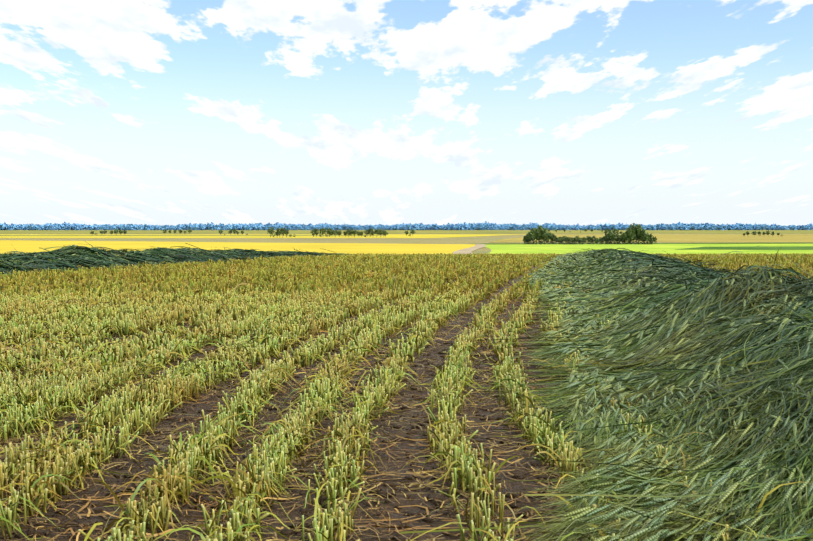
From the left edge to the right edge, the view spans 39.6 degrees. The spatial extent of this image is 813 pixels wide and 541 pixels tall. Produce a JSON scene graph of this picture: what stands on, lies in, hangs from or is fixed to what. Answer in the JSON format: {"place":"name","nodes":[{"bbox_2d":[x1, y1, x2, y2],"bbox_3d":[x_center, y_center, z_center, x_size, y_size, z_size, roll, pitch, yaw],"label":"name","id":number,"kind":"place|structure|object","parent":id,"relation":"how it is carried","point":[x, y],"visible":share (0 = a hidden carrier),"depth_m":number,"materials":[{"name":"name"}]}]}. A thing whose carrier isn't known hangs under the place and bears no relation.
{"place":"outdoors","nodes":[
{"label":"outdoors","id":0,"kind":"place"},
{"bbox_2d":[0,235,384,235],"bbox_3d":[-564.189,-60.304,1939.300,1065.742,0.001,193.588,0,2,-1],"label":"olive field strip","id":1,"kind":"object","parent":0,"point":[181,235],"visible":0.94,"depth_m":1917.14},
{"bbox_2d":[0,229,812,540],"bbox_3d":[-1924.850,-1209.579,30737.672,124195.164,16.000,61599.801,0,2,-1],"label":"ground","id":2,"kind":"structure","parent":0,"point":[300,503],"depth_m":4.36,"materials":[{"name":"soil"}]},
{"bbox_2d":[0,241,355,278],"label":"leaves","id":3,"kind":"object","parent":2,"relation":"on","point":[72,252],"depth_m":23.04,"materials":[{"name":"green plant"}]},
{"bbox_2d":[0,245,318,261],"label":"swath heads","id":4,"kind":"object","parent":3,"relation":"on","point":[68,246],"depth_m":25.42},
{"bbox_2d":[0,240,475,253],"bbox_3d":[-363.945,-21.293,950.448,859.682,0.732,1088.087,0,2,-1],"label":"canola field","id":5,"kind":"structure","parent":2,"relation":"on","point":[6,246],"depth_m":911.07,"materials":[{"name":"yellow plant"}]},
{"bbox_2d":[453,244,486,253],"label":"dirt track","id":6,"kind":"structure","parent":5,"relation":"on","point":[469,250],"depth_m":787.46,"materials":[{"name":"beige soil"}]},
{"bbox_2d":[0,234,525,237],"bbox_3d":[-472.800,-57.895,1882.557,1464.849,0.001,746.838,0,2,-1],"label":"canola field","id":7,"kind":"structure","parent":2,"relation":"on","point":[427,235],"depth_m":1755.76,"materials":[{"name":"yellow plant"}]},
{"bbox_2d":[0,299,671,540],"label":"straw litter","id":8,"kind":"object","parent":2,"relation":"on","point":[415,473],"visible":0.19,"depth_m":3.90,"materials":[{"name":"plant"}]},
{"bbox_2d":[0,252,812,540],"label":"stubble stalks","id":9,"kind":"object","parent":2,"relation":"on","point":[368,260],"visible":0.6,"depth_m":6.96,"materials":[{"name":"green plant"}]},
{"bbox_2d":[0,221,812,229],"bbox_3d":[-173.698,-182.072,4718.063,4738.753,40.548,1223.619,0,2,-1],"label":"distant tree line","id":10,"kind":"object","parent":2,"relation":"on","point":[421,226],"visible":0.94,"depth_m":4297.51,"materials":[{"name":"blue plant"}]},
{"bbox_2d":[0,230,812,233],"bbox_3d":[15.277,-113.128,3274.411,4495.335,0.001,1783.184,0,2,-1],"label":"field olive","id":11,"kind":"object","parent":2,"relation":"on","point":[409,232],"visible":0.73,"depth_m":3268.30,"materials":[{"name":"green plant"}]},
{"bbox_2d":[90,227,782,236],"bbox_3d":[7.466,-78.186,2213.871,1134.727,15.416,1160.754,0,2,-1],"label":"trees","id":12,"kind":"object","parent":2,"relation":"on","point":[330,232],"visible":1,"depth_m":1675.40,"materials":[{"name":"green plant"}]},
{"bbox_2d":[524,238,652,243],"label":"shelterbelt shrubs","id":13,"kind":"object","parent":2,"relation":"on","point":[579,242],"visible":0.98,"depth_m":1014.30,"materials":[{"name":"green plant"}]},
{"bbox_2d":[538,250,647,271],"bbox_3d":[7.748,-0.517,45.259,3.542,1.421,52.716,0,2,9],"label":"swath","id":14,"kind":"object","parent":2,"relation":"on","point":[586,260],"depth_m":23.90,"materials":[{"name":"green plant"}]},
{"bbox_2d":[400,290,812,540],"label":"stalks","id":15,"kind":"object","parent":2,"relation":"on","point":[795,362],"visible":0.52,"depth_m":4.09,"materials":[{"name":"green plant"}]},
{"bbox_2d":[521,261,694,318],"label":"swath awns","id":16,"kind":"object","parent":2,"relation":"on","point":[546,299],"visible":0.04,"depth_m":12.48,"materials":[{"name":"green plant"}]},
{"bbox_2d":[531,258,712,318],"bbox_3d":[3.222,0.090,15.230,4.184,0.419,11.809,0,2,-1],"label":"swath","id":17,"kind":"object","parent":2,"relation":"on","point":[606,281],"depth_m":13.06,"materials":[{"name":"green plant"}]},
{"bbox_2d":[507,254,753,331],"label":"stalks","id":18,"kind":"object","parent":2,"relation":"on","point":[670,267],"visible":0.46,"depth_m":13.37,"materials":[{"name":"green plant"}]},
{"bbox_2d":[469,246,812,429],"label":"stalks","id":19,"kind":"object","parent":2,"relation":"on","point":[802,285],"visible":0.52,"depth_m":6.53,"materials":[{"name":"green plant"}]},
{"bbox_2d":[492,234,812,241],"bbox_3d":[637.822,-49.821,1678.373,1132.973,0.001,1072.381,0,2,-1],"label":"tan field","id":20,"kind":"structure","parent":2,"relation":"on","point":[731,238],"depth_m":1478.77,"materials":[{"name":"plant"}]},
{"bbox_2d":[510,325,812,540],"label":"grain awns","id":21,"kind":"object","parent":2,"relation":"on","point":[569,485],"visible":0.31,"depth_m":3.36,"materials":[{"name":"green plant"}]},
{"bbox_2d":[522,270,812,419],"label":"grain awns","id":22,"kind":"object","parent":2,"relation":"on","point":[546,355],"visible":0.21,"depth_m":6.56,"materials":[{"name":"green plant"}]},
{"bbox_2d":[535,267,812,409],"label":"leaves","id":23,"kind":"object","parent":2,"relation":"on","point":[679,312],"depth_m":6.69,"materials":[{"name":"green plant"}]},
{"bbox_2d":[545,270,812,406],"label":"grain ears","id":24,"kind":"object","parent":2,"relation":"on","point":[681,330],"visible":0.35,"depth_m":6.49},
{"bbox_2d":[563,322,812,540],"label":"grain ears","id":25,"kind":"object","parent":2,"relation":"on","point":[724,479],"visible":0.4,"depth_m":3.35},
{"bbox_2d":[0,0,812,225],"label":"sky","id":26,"kind":"structure","parent":0,"point":[149,112],"materials":[{"name":"blue"}]},
{"bbox_2d":[538,251,638,271],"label":"swath heads","id":27,"kind":"object","parent":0,"point":[560,261],"visible":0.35,"depth_m":25.23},
{"bbox_2d":[480,243,711,243],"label":"green field edge","id":28,"kind":"object","parent":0,"point":[600,243],"visible":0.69,"depth_m":1053.52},
{"bbox_2d":[528,260,701,316],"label":"grain ears","id":29,"kind":"object","parent":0,"point":[573,294],"visible":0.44,"depth_m":12.82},
{"bbox_2d":[485,244,812,253],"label":"green field","id":30,"kind":"structure","parent":0,"point":[567,248],"materials":[{"name":"plant"}]},
{"bbox_2d":[523,223,656,243],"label":"shelterbelt trees","id":31,"kind":"object","parent":30,"relation":"on","point":[634,232],"visible":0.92,"depth_m":1020.64,"materials":[{"name":"green plant"}]},
{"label":"swath","id":32,"kind":"object","parent":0,"visible":0},
{"bbox_2d":[536,247,725,271],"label":"swath leaves","id":33,"kind":"object","parent":32,"relation":"on","point":[622,252],"visible":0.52,"depth_m":25.00,"materials":[{"name":"green plant"}]}
]}

